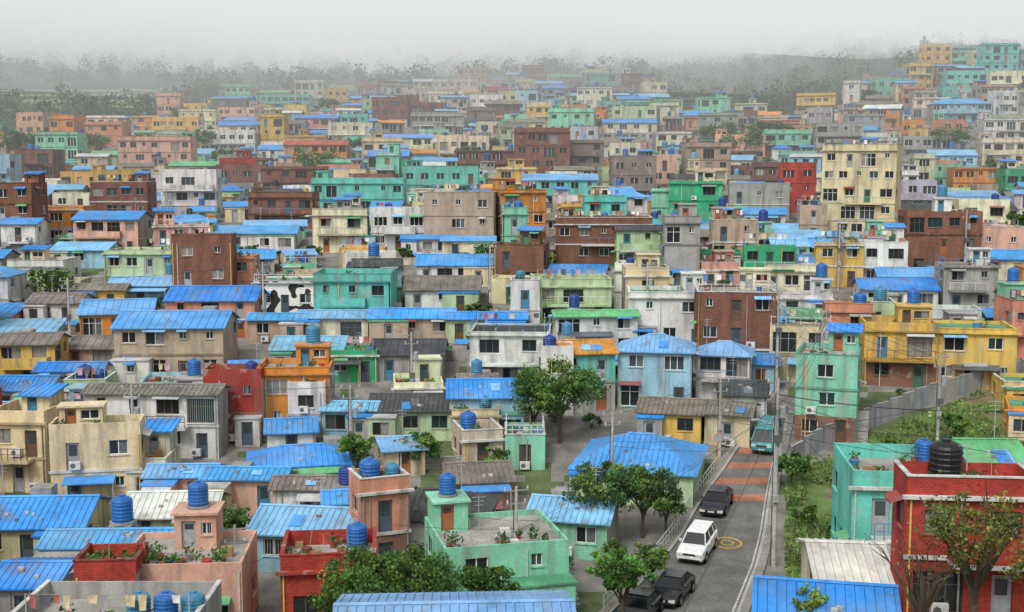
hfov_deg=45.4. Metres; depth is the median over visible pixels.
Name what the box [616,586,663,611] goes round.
dark sedan car
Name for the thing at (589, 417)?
bush
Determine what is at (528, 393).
tree
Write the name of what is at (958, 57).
mint green house
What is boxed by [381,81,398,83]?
brick house
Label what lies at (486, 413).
cream house
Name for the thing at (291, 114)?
light blue house
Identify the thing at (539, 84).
salmon house
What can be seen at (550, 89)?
grey house
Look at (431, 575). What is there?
tree
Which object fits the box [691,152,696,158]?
water tank
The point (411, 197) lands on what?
brick house
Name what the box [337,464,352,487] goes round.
water tank
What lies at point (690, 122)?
salmon house
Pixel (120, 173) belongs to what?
yellow house
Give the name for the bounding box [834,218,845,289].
utility pole
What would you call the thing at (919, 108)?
ivory house
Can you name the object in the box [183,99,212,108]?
yellow house
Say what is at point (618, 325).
white house
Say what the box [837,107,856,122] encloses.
pink house
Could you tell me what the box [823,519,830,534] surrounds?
bush
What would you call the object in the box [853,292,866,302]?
water tank
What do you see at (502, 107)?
brick house
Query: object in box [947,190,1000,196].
ivory house
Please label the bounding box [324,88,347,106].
yellow house
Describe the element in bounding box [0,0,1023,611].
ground
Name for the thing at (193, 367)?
water tank
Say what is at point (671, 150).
water tank
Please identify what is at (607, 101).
turquoise house
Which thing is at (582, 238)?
brick house
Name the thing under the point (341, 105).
pale green house
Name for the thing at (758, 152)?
pink house
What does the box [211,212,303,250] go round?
white house
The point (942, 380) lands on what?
utility pole
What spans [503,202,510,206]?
water tank
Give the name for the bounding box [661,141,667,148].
water tank
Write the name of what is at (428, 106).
brick house
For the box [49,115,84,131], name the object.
orange house
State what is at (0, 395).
red brick house
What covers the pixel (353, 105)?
yellow house
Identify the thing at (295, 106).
yellow house
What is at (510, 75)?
yellow house
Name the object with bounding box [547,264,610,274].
cream house
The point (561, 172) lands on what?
white house
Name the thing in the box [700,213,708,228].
light blue house
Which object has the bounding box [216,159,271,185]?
brick house
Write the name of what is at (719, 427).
utility pole
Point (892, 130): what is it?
pink house
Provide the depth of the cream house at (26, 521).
81.30 m
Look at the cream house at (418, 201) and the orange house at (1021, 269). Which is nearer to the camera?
the orange house at (1021, 269)
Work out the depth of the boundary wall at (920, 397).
110.76 m
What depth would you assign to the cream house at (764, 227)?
180.70 m
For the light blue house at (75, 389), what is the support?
on the ground
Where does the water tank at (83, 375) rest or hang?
on the pale green house at (71, 379)
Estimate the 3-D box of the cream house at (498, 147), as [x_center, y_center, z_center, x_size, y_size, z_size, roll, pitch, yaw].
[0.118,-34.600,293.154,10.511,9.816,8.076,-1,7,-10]
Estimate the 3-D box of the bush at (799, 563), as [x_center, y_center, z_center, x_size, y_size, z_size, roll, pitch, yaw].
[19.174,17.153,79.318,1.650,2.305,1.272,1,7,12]
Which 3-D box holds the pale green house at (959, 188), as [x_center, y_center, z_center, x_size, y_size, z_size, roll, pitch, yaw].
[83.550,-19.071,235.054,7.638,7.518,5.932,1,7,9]
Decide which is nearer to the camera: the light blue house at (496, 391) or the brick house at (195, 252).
the light blue house at (496, 391)
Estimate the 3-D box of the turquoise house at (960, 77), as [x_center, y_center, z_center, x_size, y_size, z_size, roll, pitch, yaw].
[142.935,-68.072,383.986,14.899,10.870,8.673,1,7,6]
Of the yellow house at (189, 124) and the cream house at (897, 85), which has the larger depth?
the cream house at (897, 85)
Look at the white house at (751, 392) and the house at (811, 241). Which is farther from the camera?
the house at (811, 241)
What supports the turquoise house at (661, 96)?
on the ground
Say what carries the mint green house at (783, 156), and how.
on the ground
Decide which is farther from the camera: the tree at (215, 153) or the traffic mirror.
the tree at (215, 153)
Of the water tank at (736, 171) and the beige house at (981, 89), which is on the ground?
the beige house at (981, 89)
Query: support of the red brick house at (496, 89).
on the ground
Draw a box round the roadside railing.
[603,459,715,609]
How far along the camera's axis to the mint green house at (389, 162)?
240.08 m
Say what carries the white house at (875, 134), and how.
on the ground
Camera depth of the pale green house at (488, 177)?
248.54 m
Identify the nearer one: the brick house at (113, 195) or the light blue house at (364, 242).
the light blue house at (364, 242)
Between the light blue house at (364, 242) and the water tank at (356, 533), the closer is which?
the water tank at (356, 533)
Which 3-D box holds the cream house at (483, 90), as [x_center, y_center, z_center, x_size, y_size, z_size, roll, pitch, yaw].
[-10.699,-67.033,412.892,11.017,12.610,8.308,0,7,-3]
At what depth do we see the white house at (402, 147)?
274.98 m
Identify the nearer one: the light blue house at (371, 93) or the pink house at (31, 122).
the pink house at (31, 122)
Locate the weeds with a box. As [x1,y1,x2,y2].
[783,386,1023,577]
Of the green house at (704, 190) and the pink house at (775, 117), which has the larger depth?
the pink house at (775, 117)
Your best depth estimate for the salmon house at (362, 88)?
444.77 m
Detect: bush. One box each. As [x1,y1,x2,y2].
[244,244,259,248]
[305,244,322,255]
[397,247,414,257]
[453,251,470,253]
[464,301,481,310]
[477,302,492,309]
[478,307,491,310]
[479,446,510,459]
[542,317,552,327]
[544,405,570,422]
[569,555,574,566]
[581,412,602,428]
[590,538,630,563]
[716,279,730,284]
[762,156,772,161]
[790,504,817,525]
[795,554,800,567]
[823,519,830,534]
[881,439,897,443]
[895,388,907,394]
[936,413,971,436]
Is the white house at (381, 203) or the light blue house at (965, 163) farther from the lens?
the light blue house at (965, 163)
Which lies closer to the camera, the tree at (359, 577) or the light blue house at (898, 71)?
the tree at (359, 577)
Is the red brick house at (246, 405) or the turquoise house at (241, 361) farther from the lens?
the turquoise house at (241, 361)
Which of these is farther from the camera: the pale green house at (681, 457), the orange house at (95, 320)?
the orange house at (95, 320)
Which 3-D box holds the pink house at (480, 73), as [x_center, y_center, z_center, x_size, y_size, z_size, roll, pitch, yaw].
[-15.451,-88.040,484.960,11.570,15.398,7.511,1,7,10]
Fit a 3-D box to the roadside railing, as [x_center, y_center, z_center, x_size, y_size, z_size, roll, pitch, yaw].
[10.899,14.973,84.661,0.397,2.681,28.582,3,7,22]
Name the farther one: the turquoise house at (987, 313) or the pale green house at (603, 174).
the pale green house at (603, 174)
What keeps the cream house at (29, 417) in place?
on the ground
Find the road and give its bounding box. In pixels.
[614,418,784,611]
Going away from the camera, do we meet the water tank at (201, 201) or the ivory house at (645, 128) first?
the water tank at (201, 201)
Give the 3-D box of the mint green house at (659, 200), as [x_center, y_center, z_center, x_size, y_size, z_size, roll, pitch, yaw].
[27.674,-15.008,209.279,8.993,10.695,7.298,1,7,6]
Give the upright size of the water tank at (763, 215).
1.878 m
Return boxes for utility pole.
[59,278,75,340]
[121,384,140,413]
[161,188,171,206]
[198,92,203,124]
[220,524,248,544]
[255,262,269,311]
[330,105,335,139]
[340,385,359,434]
[403,332,419,381]
[484,245,496,309]
[503,485,528,533]
[602,411,622,467]
[641,262,654,290]
[712,378,729,456]
[767,378,789,567]
[771,288,785,392]
[814,310,830,352]
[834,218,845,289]
[932,354,948,440]
[962,210,971,261]
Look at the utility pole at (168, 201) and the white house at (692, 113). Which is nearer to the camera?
the utility pole at (168, 201)
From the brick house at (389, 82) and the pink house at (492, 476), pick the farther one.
the brick house at (389, 82)
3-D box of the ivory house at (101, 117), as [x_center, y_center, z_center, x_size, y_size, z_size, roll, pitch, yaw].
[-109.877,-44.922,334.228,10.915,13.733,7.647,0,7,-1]
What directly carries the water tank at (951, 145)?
on the light blue house at (969, 155)
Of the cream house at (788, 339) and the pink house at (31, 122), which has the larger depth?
the pink house at (31, 122)
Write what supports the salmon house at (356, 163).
on the ground
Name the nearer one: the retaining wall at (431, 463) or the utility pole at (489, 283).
the retaining wall at (431, 463)
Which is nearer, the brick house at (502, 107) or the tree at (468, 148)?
the tree at (468, 148)
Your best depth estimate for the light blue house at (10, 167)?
247.69 m
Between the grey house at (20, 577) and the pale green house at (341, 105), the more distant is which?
the pale green house at (341, 105)
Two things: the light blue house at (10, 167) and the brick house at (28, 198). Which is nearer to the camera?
the brick house at (28, 198)
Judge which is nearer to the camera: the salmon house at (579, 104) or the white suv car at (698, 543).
the white suv car at (698, 543)
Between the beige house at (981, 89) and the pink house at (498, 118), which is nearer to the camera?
the beige house at (981, 89)
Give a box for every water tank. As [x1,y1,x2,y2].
[77,364,92,378]
[96,369,106,378]
[109,494,135,525]
[126,590,150,611]
[153,590,177,611]
[164,262,171,274]
[181,590,205,611]
[186,208,192,213]
[186,358,202,377]
[186,480,209,509]
[198,198,204,205]
[212,218,218,226]
[246,360,256,368]
[267,160,272,165]
[272,179,277,186]
[289,253,295,262]
[300,253,308,262]
[305,324,321,344]
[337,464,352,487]
[345,521,369,549]
[359,457,380,477]
[367,242,379,257]
[384,462,399,475]
[437,472,457,497]
[460,410,475,429]
[470,359,482,374]
[479,395,490,408]
[484,153,489,160]
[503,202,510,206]
[514,200,522,206]
[516,270,524,278]
[543,334,555,345]
[561,321,573,336]
[568,294,579,308]
[615,178,621,185]
[616,130,622,136]
[622,148,628,154]
[626,257,634,262]
[651,211,657,218]
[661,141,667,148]
[668,147,673,153]
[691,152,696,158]
[718,196,726,206]
[734,168,738,174]
[749,117,753,123]
[758,209,768,221]
[776,306,789,323]
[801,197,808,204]
[812,197,817,204]
[815,263,827,278]
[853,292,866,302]
[873,286,886,300]
[904,108,909,114]
[906,288,919,304]
[914,438,931,460]
[927,438,963,474]
[936,184,947,197]
[949,142,954,148]
[991,193,998,198]
[1000,164,1006,168]
[1006,267,1019,282]
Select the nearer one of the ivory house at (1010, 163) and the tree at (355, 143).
the ivory house at (1010, 163)
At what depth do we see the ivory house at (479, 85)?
472.92 m
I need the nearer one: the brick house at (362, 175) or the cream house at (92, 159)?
the brick house at (362, 175)
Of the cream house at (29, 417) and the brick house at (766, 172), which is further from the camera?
the brick house at (766, 172)
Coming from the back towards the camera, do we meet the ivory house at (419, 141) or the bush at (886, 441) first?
the ivory house at (419, 141)
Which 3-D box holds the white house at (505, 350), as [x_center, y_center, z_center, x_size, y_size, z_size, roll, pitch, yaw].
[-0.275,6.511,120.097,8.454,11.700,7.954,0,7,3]
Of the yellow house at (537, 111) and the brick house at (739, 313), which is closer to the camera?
the brick house at (739, 313)
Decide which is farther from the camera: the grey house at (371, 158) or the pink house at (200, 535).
the grey house at (371, 158)
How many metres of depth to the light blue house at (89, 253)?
172.86 m
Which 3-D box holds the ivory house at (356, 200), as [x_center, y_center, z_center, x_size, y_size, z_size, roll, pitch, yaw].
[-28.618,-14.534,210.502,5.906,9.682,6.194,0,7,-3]
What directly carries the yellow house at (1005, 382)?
on the ground
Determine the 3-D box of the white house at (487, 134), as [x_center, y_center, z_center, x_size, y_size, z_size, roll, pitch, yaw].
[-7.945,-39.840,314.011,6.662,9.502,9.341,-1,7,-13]
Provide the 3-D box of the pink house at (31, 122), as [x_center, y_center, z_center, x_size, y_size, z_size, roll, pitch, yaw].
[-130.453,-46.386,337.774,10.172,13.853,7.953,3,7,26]
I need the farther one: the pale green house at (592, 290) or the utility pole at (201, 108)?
the utility pole at (201, 108)
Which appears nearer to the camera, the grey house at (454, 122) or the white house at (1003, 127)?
the white house at (1003, 127)
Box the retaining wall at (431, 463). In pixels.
[361,455,461,469]
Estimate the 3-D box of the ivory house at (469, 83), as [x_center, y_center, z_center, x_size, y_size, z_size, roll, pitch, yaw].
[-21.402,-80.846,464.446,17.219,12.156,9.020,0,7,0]
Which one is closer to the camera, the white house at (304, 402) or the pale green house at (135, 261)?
the white house at (304, 402)
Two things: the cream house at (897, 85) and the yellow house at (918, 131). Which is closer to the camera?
the yellow house at (918, 131)
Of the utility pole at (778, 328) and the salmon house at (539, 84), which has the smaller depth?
the utility pole at (778, 328)
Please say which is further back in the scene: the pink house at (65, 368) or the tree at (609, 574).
the pink house at (65, 368)
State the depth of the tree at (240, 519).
80.53 m
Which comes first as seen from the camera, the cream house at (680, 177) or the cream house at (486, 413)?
the cream house at (486, 413)
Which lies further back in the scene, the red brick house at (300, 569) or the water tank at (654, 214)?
the water tank at (654, 214)
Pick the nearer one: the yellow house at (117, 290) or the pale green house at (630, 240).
the yellow house at (117, 290)
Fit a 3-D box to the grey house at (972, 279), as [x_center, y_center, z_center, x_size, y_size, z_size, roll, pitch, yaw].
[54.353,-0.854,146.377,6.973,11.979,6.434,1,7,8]
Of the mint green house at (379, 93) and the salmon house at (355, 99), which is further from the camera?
the mint green house at (379, 93)
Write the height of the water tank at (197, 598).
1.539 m
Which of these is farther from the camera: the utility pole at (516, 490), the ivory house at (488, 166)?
the ivory house at (488, 166)
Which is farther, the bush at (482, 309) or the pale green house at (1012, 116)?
the pale green house at (1012, 116)
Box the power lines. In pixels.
[55,197,1023,611]
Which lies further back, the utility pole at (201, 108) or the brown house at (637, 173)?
the utility pole at (201, 108)
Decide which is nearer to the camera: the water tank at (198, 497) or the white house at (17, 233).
the water tank at (198, 497)
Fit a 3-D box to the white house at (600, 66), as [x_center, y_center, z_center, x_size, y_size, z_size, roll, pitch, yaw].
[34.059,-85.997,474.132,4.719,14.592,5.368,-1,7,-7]
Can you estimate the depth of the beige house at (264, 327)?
132.21 m
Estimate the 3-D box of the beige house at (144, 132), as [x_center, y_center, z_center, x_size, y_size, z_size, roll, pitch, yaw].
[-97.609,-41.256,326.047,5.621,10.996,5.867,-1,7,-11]
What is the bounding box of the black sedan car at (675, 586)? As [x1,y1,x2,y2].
[652,568,695,606]
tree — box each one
[0,129,44,148]
[25,130,57,148]
[25,266,76,291]
[87,132,113,147]
[169,106,188,116]
[193,125,216,143]
[210,147,235,158]
[223,507,252,530]
[290,146,340,165]
[307,588,361,611]
[316,543,419,601]
[318,97,339,108]
[335,432,374,467]
[347,137,361,147]
[374,540,464,592]
[401,431,443,459]
[450,564,520,591]
[453,145,480,156]
[474,243,493,253]
[488,247,557,263]
[489,137,500,145]
[509,354,610,443]
[509,376,559,421]
[559,460,639,508]
[572,85,586,92]
[585,548,657,611]
[596,118,602,127]
[616,464,682,537]
[633,99,665,105]
[634,541,670,587]
[649,489,687,534]
[693,120,738,139]
[719,124,775,150]
[750,118,792,132]
[778,451,813,484]
[791,581,829,611]
[862,89,877,94]
[864,530,962,611]
[906,480,1023,611]
[928,122,976,143]
[983,158,1005,166]
[1005,212,1023,225]
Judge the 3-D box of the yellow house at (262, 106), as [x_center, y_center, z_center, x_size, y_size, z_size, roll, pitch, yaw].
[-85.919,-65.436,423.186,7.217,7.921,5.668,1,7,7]
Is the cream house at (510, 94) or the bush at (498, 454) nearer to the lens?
the bush at (498, 454)
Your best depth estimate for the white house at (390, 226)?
178.62 m
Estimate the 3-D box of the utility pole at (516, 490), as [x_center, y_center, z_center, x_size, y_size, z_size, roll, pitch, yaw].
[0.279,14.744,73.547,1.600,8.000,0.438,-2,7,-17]
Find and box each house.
[0,123,9,136]
[0,128,9,138]
[0,139,13,153]
[0,147,22,182]
[0,171,48,219]
[0,216,51,256]
[0,247,20,265]
[0,266,29,302]
[0,302,26,319]
[0,311,72,374]
[0,318,66,331]
[0,375,65,400]
[0,382,70,492]
[0,387,1,404]
[0,464,113,562]
[0,557,74,611]
[5,245,81,278]
[11,580,221,611]
[14,149,64,177]
[16,112,61,134]
[17,136,29,148]
[22,178,59,180]
[22,275,96,320]
[27,277,36,297]
[31,361,113,378]
[33,519,173,556]
[34,132,87,165]
[37,277,91,291]
[45,180,67,183]
[47,184,88,191]
[47,189,59,204]
[48,196,95,243]
[48,400,152,502]
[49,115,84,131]
[50,227,124,268]
[52,191,90,204]
[53,231,73,242]
[60,165,105,187]
[63,367,116,398]
[64,332,114,367]
[64,383,86,401]
[65,165,74,170]
[65,283,130,298]
[69,542,148,580]
[70,197,154,246]
[72,166,117,170]
[75,154,112,165]
[76,298,160,334]
[79,359,231,458]
[83,117,130,150]
[85,115,131,135]
[88,145,99,153]
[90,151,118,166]
[90,170,156,221]
[93,170,140,180]
[101,235,171,282]
[102,146,117,150]
[107,275,171,308]
[109,306,241,382]
[116,132,196,169]
[121,163,155,173]
[126,417,181,490]
[126,489,231,526]
[126,501,258,611]
[132,116,153,129]
[133,130,155,135]
[139,358,208,382]
[139,462,224,490]
[151,157,166,171]
[151,174,160,190]
[152,117,204,134]
[152,207,210,246]
[155,90,184,116]
[156,130,188,135]
[157,196,160,207]
[160,169,222,217]
[162,285,268,337]
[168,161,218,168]
[170,227,236,284]
[171,201,215,232]
[175,374,202,382]
[178,109,219,124]
[181,210,220,218]
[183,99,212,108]
[187,205,215,214]
[197,148,215,160]
[198,461,297,513]
[200,125,259,151]
[203,362,266,447]
[210,96,251,109]
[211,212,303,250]
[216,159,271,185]
[217,147,265,160]
[218,102,258,120]
[218,121,259,129]
[219,150,273,165]
[221,117,254,120]
[222,148,240,153]
[222,185,244,200]
[222,193,233,209]
[223,201,248,223]
[224,84,255,100]
[224,183,254,196]
[227,342,262,363]
[237,247,259,284]
[237,249,277,273]
[243,207,307,237]
[244,294,310,343]
[246,191,319,228]
[246,435,358,473]
[246,473,353,571]
[251,152,274,160]
[251,272,313,311]
[252,186,280,191]
[255,110,286,120]
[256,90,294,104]
[256,341,343,417]
[257,145,283,159]
[258,109,288,144]
[259,105,274,108]
[259,120,309,135]
[260,94,312,106]
[260,261,272,275]
[261,142,283,144]
[261,166,328,187]
[262,189,302,191]
[263,416,318,447]
[265,107,284,110]
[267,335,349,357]
[267,474,338,504]
[275,517,376,611]
[276,155,302,165]
[276,249,318,270]
[280,251,320,275]
[281,185,310,188]
[282,111,304,119]
[282,140,351,160]
[284,129,327,140]
[285,101,309,114]
[287,362,325,437]
[293,115,339,129]
[293,269,319,275]
[294,80,325,104]
[294,309,369,340]
[309,171,406,207]
[310,130,327,135]
[310,208,369,252]
[311,260,401,308]
[312,225,375,244]
[315,138,329,139]
[316,158,363,168]
[318,400,379,441]
[319,159,366,168]
[320,108,330,113]
[320,484,348,505]
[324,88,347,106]
[327,122,373,139]
[328,168,347,177]
[328,193,362,206]
[328,197,362,207]
[329,106,337,113]
[330,335,379,386]
[332,589,576,611]
[334,169,369,177]
[336,101,351,107]
[336,108,360,114]
[339,238,386,267]
[340,113,367,121]
[342,250,395,267]
[344,103,362,112]
[345,136,365,147]
[346,263,402,274]
[348,466,413,573]
[349,148,361,158]
[351,96,386,102]
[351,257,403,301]
[352,173,398,177]
[355,77,376,95]
[357,84,378,95]
[361,94,371,112]
[361,132,403,158]
[365,91,374,95]
[365,392,451,447]
[366,110,371,119]
[366,150,412,170]
[366,307,456,344]
[369,201,404,207]
[369,202,390,212]
[369,338,451,380]
[370,207,423,250]
[372,97,409,126]
[373,120,404,133]
[374,410,429,475]
[375,92,383,95]
[376,143,401,177]
[379,84,406,96]
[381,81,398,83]
[382,145,409,149]
[384,134,433,148]
[389,80,407,83]
[391,354,445,391]
[395,95,418,101]
[398,235,451,256]
[402,160,478,189]
[402,193,415,206]
[402,275,482,310]
[405,85,426,101]
[405,188,455,203]
[409,102,446,123]
[409,149,435,159]
[409,456,502,555]
[410,109,464,133]
[410,188,433,206]
[412,79,432,88]
[413,157,457,165]
[414,88,434,91]
[414,123,448,133]
[414,254,493,287]
[423,162,445,165]
[423,184,498,235]
[425,489,580,607]
[427,91,461,101]
[432,109,459,111]
[433,77,477,90]
[433,128,472,137]
[433,138,436,152]
[437,135,488,156]
[438,459,516,510]
[440,89,460,90]
[440,95,468,108]
[440,234,496,253]
[443,311,528,342]
[446,373,527,443]
[449,388,501,436]
[452,418,504,460]
[454,150,513,169]
[454,352,499,377]
[455,107,466,115]
[456,190,490,191]
[458,64,488,83]
[461,89,479,91]
[464,88,496,95]
[466,107,495,127]
[467,123,475,133]
[467,313,551,377]
[468,94,502,106]
[476,121,499,137]
[478,84,491,88]
[478,132,495,145]
[479,161,496,176]
[479,168,484,189]
[480,184,491,189]
[484,100,520,119]
[485,83,508,93]
[485,166,507,183]
[489,146,513,149]
[491,178,547,241]
[491,274,529,303]
[492,79,501,83]
[492,242,555,263]
[493,226,549,274]
[495,116,502,122]
[496,123,527,145]
[497,159,535,186]
[498,88,517,99]
[499,79,512,84]
[500,206,528,241]
[501,113,518,122]
[504,114,526,119]
[504,413,545,470]
[505,72,519,83]
[505,274,540,323]
[508,118,545,126]
[511,127,551,145]
[514,127,569,172]
[515,76,536,89]
[516,90,540,113]
[521,65,544,80]
[521,173,598,209]
[526,105,569,126]
[526,466,620,560]
[527,101,562,104]
[529,88,542,101]
[530,269,613,322]
[534,81,562,87]
[537,339,583,415]
[538,84,572,99]
[544,95,562,104]
[545,171,576,172]
[546,73,565,80]
[546,203,552,211]
[546,212,562,233]
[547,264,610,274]
[548,104,595,135]
[548,308,640,342]
[551,166,594,172]
[551,186,577,211]
[554,92,569,104]
[554,211,653,263]
[555,78,581,88]
[555,194,590,214]
[556,336,619,410]
[560,75,580,77]
[567,432,708,507]
[569,93,576,104]
[569,101,589,107]
[570,126,598,139]
[570,140,604,173]
[575,139,609,160]
[577,87,611,108]
[581,66,615,77]
[582,69,615,86]
[582,186,628,214]
[590,84,627,92]
[594,64,605,68]
[595,106,607,131]
[597,166,608,185]
[598,96,620,107]
[600,119,657,142]
[600,137,644,149]
[608,108,611,118]
[609,149,656,194]
[609,186,635,190]
[609,188,648,215]
[610,142,640,155]
[610,225,661,264]
[612,93,629,100]
[612,106,659,130]
[612,252,635,308]
[615,343,618,380]
[616,96,650,105]
[617,311,698,407]
[619,137,647,148]
[621,68,642,92]
[621,252,671,308]
[624,101,660,105]
[627,271,706,340]
[632,214,661,221]
[634,395,707,443]
[637,94,669,98]
[640,78,666,93]
[646,195,650,213]
[649,103,679,130]
[650,99,683,110]
[650,187,668,217]
[652,131,692,150]
[653,154,677,187]
[657,203,702,285]
[659,149,680,173]
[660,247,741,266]
[664,116,681,130]
[667,171,724,222]
[667,174,716,186]
[668,147,678,153]
[669,278,678,283]
[670,97,696,109]
[676,149,681,159]
[680,111,711,130]
[681,137,732,174]
[683,130,697,141]
[684,116,697,129]
[686,159,728,190]
[689,267,776,369]
[693,319,756,398]
[695,91,730,112]
[697,113,737,141]
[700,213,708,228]
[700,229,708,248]
[700,250,739,284]
[704,398,760,447]
[705,207,757,263]
[715,129,765,160]
[717,357,770,423]
[723,191,727,206]
[724,106,757,123]
[727,175,750,184]
[727,182,790,220]
[731,155,756,164]
[731,165,752,180]
[734,99,766,111]
[736,110,746,124]
[736,181,765,182]
[740,124,766,133]
[742,206,786,222]
[742,233,796,271]
[752,162,777,182]
[752,352,783,390]
[752,575,901,611]
[757,221,774,243]
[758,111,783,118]
[759,116,799,125]
[762,129,811,154]
[764,115,790,118]
[765,237,810,253]
[765,257,818,290]
[769,308,830,382]
[770,145,792,159]
[772,223,798,229]
[772,229,824,238]
[776,277,834,307]
[778,146,816,161]
[778,162,816,212]
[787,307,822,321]
[789,154,821,170]
[790,322,868,442]
[792,125,812,128]
[793,110,806,123]
[795,537,894,583]
[796,92,837,109]
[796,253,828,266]
[797,195,827,238]
[801,114,806,124]
[807,107,834,124]
[808,239,845,252]
[812,123,863,153]
[814,231,866,287]
[816,173,821,195]
[821,137,902,236]
[822,299,875,322]
[825,139,859,143]
[825,230,856,241]
[831,442,918,540]
[834,110,837,120]
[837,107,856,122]
[839,292,898,301]
[841,81,868,100]
[843,80,861,107]
[843,108,885,132]
[850,288,895,314]
[851,273,941,303]
[853,101,894,112]
[855,223,908,277]
[857,107,862,112]
[858,302,940,387]
[862,71,901,88]
[862,104,903,127]
[863,126,877,132]
[863,133,887,136]
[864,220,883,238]
[865,95,891,101]
[869,78,909,98]
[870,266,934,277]
[878,132,901,143]
[883,444,1023,611]
[884,129,900,132]
[892,81,917,102]
[894,68,902,75]
[897,136,951,156]
[898,197,982,266]
[900,86,925,107]
[901,115,924,135]
[901,180,936,202]
[901,203,1018,215]
[902,63,933,89]
[902,157,909,164]
[902,165,918,179]
[908,90,937,110]
[908,128,928,135]
[910,153,936,179]
[912,97,951,118]
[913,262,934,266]
[918,40,952,64]
[924,125,931,135]
[924,149,977,165]
[926,99,992,124]
[931,113,965,135]
[931,304,983,320]
[933,64,969,86]
[934,164,960,186]
[934,247,1000,307]
[935,160,964,163]
[935,320,1020,389]
[938,86,957,98]
[941,70,995,89]
[942,309,978,320]
[946,167,997,186]
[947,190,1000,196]
[948,187,970,189]
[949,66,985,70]
[951,196,1011,202]
[951,400,1023,463]
[952,43,976,50]
[952,47,970,64]
[952,194,1009,224]
[954,135,969,149]
[957,85,971,98]
[957,161,978,166]
[966,48,976,65]
[968,184,998,191]
[971,80,1015,101]
[975,133,1023,165]
[976,43,1019,70]
[976,112,1023,137]
[977,115,1023,118]
[981,220,1023,248]
[981,306,993,320]
[986,70,1023,91]
[987,90,1018,115]
[990,249,1023,280]
[991,363,1023,408]
[994,281,1023,358]
[995,159,1023,168]
[995,169,1023,194]
[1001,191,1011,197]
[1004,395,1023,439]
[1011,189,1023,214]
[1013,182,1023,189]
[1013,264,1023,280]
[1019,50,1023,69]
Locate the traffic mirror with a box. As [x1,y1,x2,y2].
[714,433,723,470]
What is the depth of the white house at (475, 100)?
400.02 m
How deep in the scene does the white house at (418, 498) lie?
83.04 m
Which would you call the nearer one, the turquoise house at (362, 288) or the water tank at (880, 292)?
the water tank at (880, 292)
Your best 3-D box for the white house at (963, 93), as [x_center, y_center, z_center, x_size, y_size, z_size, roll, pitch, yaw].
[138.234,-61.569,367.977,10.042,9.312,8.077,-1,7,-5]
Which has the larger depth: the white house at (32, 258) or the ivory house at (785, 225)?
the ivory house at (785, 225)
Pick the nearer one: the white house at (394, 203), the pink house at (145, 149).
the white house at (394, 203)
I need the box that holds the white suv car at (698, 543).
[676,519,717,562]
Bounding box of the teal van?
[750,415,782,452]
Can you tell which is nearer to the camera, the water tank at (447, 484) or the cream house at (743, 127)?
the water tank at (447, 484)
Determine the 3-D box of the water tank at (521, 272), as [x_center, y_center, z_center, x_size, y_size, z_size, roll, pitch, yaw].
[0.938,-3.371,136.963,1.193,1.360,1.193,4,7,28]
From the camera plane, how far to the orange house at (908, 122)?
315.03 m
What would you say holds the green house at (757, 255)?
on the ground
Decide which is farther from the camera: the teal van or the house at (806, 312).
the house at (806, 312)
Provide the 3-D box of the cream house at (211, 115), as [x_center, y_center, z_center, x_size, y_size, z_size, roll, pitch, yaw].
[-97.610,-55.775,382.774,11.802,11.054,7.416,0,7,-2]
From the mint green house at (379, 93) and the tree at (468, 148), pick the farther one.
the mint green house at (379, 93)
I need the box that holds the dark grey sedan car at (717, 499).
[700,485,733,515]
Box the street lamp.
[751,418,775,504]
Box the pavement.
[599,414,793,611]
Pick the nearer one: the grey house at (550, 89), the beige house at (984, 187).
the beige house at (984, 187)
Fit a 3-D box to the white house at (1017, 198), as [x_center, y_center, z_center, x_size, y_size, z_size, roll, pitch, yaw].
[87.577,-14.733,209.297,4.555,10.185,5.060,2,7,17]
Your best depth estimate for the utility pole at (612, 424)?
91.00 m
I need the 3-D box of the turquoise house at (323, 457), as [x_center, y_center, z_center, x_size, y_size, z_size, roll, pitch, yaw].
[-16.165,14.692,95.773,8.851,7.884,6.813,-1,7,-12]
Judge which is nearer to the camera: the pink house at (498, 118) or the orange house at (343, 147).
the orange house at (343, 147)
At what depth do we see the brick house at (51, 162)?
265.13 m
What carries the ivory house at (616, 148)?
on the ground
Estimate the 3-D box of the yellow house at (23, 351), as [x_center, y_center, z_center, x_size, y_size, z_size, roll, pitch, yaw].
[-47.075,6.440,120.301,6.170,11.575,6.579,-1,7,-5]
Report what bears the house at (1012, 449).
on the ground
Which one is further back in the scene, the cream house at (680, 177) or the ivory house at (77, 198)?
the cream house at (680, 177)
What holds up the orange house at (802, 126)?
on the ground
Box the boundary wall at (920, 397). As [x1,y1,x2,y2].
[789,358,1023,456]
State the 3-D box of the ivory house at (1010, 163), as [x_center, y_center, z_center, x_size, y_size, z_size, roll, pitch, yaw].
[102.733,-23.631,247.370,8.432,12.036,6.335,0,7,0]
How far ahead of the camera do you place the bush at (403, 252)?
168.30 m
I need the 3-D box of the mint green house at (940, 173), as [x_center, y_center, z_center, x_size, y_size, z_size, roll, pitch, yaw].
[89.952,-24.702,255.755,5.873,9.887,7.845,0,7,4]
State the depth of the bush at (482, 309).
140.10 m
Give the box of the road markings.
[716,448,772,611]
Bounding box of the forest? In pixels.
[0,0,1023,123]

